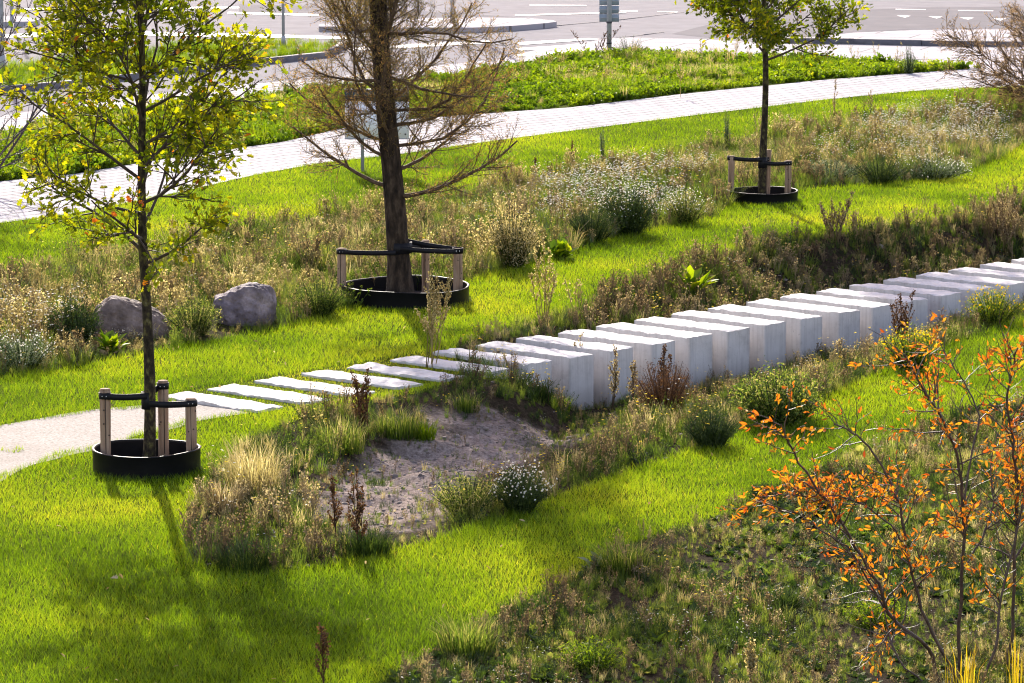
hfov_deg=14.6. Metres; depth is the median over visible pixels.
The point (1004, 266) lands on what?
concrete block
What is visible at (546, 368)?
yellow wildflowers
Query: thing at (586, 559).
broad leaved plant
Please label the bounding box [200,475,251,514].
grass tussock
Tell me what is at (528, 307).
lawn grass
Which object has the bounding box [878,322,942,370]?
leafy weed
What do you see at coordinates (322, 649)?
dry stalk
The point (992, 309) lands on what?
leafy weed
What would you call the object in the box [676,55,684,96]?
dry stalk
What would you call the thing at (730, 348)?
concrete block
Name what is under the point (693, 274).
broad leaved plant
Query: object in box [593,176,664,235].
leafy weed
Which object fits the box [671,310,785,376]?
concrete block
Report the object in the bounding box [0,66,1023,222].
paved path
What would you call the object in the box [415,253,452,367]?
dry stalk
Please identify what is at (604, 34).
dry stalk
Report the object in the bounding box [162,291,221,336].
leafy weed
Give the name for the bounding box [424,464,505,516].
leafy weed
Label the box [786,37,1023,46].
kerb
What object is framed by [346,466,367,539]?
dry stalk
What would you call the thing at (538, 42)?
road marking
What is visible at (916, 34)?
plaza paving
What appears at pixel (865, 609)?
leafy weed
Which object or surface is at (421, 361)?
concrete slab
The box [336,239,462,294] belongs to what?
tree support
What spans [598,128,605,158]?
leafy weed
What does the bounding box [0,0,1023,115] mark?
road
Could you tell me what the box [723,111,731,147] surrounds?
leafy weed
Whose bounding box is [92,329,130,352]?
broad leaved plant
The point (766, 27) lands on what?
oak tree
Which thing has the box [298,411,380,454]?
grass tussock
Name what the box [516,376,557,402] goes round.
grass tussock
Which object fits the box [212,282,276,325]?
boulder
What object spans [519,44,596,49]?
road marking
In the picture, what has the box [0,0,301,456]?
oak tree
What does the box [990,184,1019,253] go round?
dry stalk
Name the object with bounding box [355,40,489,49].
road marking
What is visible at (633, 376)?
dry stalk
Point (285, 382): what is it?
concrete slab
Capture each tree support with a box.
[99,380,196,455]
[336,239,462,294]
[727,149,791,193]
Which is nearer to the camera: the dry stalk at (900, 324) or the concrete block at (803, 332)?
the dry stalk at (900, 324)
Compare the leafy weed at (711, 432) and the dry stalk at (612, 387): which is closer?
the leafy weed at (711, 432)
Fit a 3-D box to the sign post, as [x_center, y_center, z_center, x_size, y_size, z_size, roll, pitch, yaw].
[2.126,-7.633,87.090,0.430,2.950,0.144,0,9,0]
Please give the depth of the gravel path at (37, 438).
40.74 m
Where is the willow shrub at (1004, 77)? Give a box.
[930,0,1023,114]
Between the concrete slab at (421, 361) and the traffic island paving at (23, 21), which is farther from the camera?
the traffic island paving at (23, 21)
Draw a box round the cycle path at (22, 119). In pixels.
[0,59,507,132]
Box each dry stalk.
[314,622,330,682]
[327,475,343,546]
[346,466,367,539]
[350,367,371,438]
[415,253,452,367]
[528,235,557,314]
[571,25,620,53]
[573,332,583,345]
[607,344,619,409]
[627,360,637,399]
[658,342,672,394]
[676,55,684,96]
[744,637,757,680]
[818,190,854,243]
[832,79,837,115]
[866,89,872,109]
[889,289,915,348]
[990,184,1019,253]
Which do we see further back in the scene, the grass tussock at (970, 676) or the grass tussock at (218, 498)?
the grass tussock at (218, 498)
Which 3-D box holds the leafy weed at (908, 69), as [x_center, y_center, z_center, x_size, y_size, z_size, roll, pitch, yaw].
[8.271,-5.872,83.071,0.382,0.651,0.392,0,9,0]
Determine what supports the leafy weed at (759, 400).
on the ground at (462, 425)
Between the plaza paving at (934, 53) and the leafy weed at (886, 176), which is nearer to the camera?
the leafy weed at (886, 176)
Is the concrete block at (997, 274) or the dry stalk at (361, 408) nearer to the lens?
the dry stalk at (361, 408)
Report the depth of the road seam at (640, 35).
93.58 m
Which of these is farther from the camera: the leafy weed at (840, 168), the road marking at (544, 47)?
the road marking at (544, 47)
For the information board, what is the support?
on the ground at (462, 425)
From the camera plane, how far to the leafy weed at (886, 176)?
62.97 m
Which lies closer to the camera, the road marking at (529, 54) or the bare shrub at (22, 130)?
the bare shrub at (22, 130)
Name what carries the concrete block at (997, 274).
on the ground at (462, 425)
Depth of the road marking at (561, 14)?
100.24 m
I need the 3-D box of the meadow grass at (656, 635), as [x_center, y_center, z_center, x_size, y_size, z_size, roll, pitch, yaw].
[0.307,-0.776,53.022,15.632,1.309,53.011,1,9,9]
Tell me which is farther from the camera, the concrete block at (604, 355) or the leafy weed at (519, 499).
the concrete block at (604, 355)
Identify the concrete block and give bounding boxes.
[433,348,551,392]
[478,341,593,409]
[516,335,632,407]
[558,329,674,396]
[596,322,712,389]
[634,316,749,381]
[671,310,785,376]
[708,304,821,366]
[746,298,859,352]
[780,293,892,347]
[816,288,927,336]
[849,283,960,325]
[883,277,994,318]
[916,272,1023,306]
[948,267,1023,280]
[980,262,1023,272]
[1011,258,1023,264]
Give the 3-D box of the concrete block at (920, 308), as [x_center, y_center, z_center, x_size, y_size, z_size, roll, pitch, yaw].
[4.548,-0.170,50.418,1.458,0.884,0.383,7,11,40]
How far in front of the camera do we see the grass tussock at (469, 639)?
30.87 m
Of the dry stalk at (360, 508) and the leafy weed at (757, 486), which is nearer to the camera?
the dry stalk at (360, 508)
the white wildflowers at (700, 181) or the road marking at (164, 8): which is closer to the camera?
the white wildflowers at (700, 181)
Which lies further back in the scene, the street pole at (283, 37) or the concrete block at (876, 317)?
the street pole at (283, 37)
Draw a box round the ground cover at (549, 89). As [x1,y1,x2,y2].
[0,34,980,180]
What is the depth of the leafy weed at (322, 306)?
48.70 m
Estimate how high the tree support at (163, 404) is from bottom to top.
0.890 m
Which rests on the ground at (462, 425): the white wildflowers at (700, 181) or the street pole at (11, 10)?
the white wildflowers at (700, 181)
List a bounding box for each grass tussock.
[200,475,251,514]
[202,436,297,498]
[204,537,286,574]
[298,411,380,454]
[328,519,405,558]
[368,402,436,440]
[409,416,441,440]
[424,607,519,659]
[449,389,485,413]
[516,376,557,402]
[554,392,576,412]
[586,534,662,579]
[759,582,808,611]
[934,641,985,682]
[1004,640,1023,682]
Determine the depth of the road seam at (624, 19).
99.10 m
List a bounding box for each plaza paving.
[505,37,1023,67]
[812,29,1022,40]
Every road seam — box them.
[557,12,682,25]
[618,32,661,37]
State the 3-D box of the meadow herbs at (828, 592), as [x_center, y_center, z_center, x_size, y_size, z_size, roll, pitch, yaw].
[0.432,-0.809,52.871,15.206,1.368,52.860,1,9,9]
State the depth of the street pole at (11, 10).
96.24 m
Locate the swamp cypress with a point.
(381, 31)
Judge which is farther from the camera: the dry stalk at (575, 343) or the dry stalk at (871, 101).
the dry stalk at (871, 101)
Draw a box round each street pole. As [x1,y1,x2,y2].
[0,0,5,66]
[10,0,13,20]
[281,0,285,47]
[450,0,454,22]
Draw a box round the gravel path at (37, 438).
[0,400,252,480]
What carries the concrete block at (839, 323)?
on the ground at (462, 425)
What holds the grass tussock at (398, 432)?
on the ground at (462, 425)
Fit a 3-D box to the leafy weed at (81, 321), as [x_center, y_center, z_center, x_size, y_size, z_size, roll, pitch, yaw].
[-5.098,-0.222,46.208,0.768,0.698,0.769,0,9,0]
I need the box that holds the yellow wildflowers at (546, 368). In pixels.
[10,96,1020,644]
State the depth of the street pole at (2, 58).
84.64 m
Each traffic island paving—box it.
[4,16,39,26]
[319,17,556,32]
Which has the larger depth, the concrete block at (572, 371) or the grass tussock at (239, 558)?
the concrete block at (572, 371)
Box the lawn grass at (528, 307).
[0,85,1023,682]
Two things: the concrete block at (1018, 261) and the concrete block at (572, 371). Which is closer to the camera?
the concrete block at (572, 371)
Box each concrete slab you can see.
[169,391,282,412]
[207,384,327,404]
[254,376,374,395]
[301,370,422,389]
[347,362,466,381]
[390,356,508,378]
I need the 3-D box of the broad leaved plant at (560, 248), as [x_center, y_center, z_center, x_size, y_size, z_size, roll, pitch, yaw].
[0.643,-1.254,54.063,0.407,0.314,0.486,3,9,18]
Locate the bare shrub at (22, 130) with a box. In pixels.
[0,0,125,168]
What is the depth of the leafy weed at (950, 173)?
63.53 m
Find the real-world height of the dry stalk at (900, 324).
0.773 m
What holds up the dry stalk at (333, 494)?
on the ground at (462, 425)
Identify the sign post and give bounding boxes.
[599,0,618,48]
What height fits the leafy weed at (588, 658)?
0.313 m
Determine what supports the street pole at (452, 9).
on the traffic island paving at (514, 24)
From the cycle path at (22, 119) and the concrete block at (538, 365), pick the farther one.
the cycle path at (22, 119)
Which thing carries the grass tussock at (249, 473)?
on the ground at (462, 425)
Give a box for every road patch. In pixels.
[239,4,514,18]
[673,6,1023,37]
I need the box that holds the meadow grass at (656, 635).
[0,91,1023,682]
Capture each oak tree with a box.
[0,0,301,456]
[674,0,873,193]
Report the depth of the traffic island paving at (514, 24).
95.49 m
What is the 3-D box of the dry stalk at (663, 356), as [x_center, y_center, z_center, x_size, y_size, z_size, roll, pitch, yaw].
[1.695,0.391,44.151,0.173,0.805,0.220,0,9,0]
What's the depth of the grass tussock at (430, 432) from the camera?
41.31 m
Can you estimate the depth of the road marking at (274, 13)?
100.59 m
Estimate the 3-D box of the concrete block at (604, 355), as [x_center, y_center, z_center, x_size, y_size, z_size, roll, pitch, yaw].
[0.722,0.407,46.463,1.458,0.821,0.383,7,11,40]
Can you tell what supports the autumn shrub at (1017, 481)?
on the ground at (462, 425)
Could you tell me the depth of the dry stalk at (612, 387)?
45.13 m
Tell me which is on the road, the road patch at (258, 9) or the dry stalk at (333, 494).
the road patch at (258, 9)
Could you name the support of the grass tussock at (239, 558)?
on the ground at (462, 425)
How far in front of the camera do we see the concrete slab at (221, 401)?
42.33 m
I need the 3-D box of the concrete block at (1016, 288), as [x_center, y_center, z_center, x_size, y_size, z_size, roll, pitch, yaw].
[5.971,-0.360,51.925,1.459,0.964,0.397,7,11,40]
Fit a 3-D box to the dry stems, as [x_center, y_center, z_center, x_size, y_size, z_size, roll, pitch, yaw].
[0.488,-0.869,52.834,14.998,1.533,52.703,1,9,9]
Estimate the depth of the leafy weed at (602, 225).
55.72 m
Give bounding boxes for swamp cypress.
[265,0,526,292]
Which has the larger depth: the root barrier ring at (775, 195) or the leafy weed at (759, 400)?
the root barrier ring at (775, 195)
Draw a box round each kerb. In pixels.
[2,40,346,91]
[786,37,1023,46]
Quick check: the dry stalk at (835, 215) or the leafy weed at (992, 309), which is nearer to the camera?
the leafy weed at (992, 309)
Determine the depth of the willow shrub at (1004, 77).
72.87 m
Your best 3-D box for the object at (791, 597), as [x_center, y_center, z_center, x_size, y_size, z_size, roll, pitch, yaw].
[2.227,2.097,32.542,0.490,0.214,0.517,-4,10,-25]
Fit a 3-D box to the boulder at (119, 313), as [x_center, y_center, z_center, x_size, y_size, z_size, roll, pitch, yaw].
[-4.537,-0.080,47.249,1.013,0.954,0.687,0,9,0]
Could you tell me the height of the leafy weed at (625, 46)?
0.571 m
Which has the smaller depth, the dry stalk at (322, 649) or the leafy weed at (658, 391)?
the dry stalk at (322, 649)
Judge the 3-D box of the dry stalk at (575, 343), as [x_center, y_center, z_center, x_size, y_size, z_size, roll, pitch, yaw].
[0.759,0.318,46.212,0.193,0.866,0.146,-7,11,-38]
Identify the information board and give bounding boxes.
[344,89,409,171]
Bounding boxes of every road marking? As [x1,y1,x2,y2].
[5,32,346,38]
[24,7,238,9]
[228,12,318,15]
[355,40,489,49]
[515,12,625,15]
[518,38,594,44]
[518,49,590,55]
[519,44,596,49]
[958,10,992,10]
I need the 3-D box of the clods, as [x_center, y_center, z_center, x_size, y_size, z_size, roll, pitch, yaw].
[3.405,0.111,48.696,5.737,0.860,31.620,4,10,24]
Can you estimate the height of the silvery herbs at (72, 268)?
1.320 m
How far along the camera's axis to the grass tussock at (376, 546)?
34.57 m
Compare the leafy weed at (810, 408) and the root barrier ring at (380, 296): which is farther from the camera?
the root barrier ring at (380, 296)
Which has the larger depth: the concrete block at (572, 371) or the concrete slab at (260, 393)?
the concrete block at (572, 371)
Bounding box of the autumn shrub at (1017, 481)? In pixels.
[716,307,1023,682]
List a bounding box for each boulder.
[89,295,171,338]
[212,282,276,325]
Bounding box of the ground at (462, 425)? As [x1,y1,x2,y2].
[0,69,1023,682]
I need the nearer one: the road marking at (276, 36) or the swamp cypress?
the swamp cypress
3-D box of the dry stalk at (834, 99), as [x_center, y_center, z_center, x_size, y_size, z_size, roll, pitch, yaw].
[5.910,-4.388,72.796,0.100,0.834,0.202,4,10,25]
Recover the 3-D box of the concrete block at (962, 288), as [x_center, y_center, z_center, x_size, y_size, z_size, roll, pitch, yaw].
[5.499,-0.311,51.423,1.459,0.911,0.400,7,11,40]
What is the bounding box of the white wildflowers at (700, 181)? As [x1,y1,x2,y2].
[0,89,1022,682]
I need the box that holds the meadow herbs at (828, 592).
[0,94,1023,682]
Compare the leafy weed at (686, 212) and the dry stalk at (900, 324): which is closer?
the dry stalk at (900, 324)
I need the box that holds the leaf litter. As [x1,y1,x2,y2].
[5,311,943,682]
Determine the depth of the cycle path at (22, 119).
79.19 m
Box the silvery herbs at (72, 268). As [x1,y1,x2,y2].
[0,92,1023,682]
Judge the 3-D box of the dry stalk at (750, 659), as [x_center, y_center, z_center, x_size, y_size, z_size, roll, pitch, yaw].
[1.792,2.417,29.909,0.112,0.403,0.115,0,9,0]
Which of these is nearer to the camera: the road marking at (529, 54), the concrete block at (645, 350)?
the concrete block at (645, 350)
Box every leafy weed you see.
[0,323,59,371]
[41,292,105,348]
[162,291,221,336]
[288,273,349,317]
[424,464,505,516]
[480,195,541,268]
[488,459,556,514]
[555,635,631,673]
[560,200,622,242]
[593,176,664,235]
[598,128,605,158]
[611,35,648,50]
[629,355,699,416]
[658,185,712,223]
[677,401,741,448]
[721,355,830,426]
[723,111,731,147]
[746,480,780,500]
[794,385,823,419]
[799,153,866,181]
[842,597,913,629]
[849,152,909,183]
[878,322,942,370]
[896,148,973,180]
[900,46,916,73]
[956,284,1023,325]
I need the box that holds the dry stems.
[0,86,1023,682]
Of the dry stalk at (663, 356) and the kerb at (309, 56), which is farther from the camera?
the kerb at (309, 56)
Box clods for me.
[198,210,1014,567]
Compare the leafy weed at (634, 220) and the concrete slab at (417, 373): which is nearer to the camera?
the concrete slab at (417, 373)
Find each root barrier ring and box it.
[92,439,200,478]
[342,275,469,308]
[726,186,797,203]
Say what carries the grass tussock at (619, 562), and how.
on the ground at (462, 425)
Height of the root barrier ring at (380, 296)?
0.266 m
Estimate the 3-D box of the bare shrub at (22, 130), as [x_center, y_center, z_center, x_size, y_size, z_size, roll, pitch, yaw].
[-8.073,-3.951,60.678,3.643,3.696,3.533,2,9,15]
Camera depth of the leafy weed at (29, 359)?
44.60 m
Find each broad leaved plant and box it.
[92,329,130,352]
[544,236,578,258]
[578,550,607,572]
[667,264,718,294]
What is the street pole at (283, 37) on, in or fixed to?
on the ground at (462, 425)
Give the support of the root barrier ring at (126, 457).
on the ground at (462, 425)
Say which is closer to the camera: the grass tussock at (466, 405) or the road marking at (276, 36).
the grass tussock at (466, 405)
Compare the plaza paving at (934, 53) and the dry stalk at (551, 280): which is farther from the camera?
the plaza paving at (934, 53)
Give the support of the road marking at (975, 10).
on the road patch at (884, 19)
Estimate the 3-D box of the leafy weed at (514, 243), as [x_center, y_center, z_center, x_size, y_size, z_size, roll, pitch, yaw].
[-0.004,-1.470,53.148,0.856,1.035,0.894,0,9,0]
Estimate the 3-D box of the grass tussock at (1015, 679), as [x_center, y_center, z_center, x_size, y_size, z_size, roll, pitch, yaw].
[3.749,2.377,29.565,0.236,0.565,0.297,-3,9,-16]
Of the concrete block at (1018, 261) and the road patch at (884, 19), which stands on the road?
the road patch at (884, 19)
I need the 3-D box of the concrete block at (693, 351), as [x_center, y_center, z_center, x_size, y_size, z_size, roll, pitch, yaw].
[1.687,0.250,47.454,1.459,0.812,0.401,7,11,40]
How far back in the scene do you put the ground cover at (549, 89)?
80.24 m
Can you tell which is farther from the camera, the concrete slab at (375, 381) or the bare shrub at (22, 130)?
the bare shrub at (22, 130)
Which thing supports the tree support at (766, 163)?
on the ground at (462, 425)

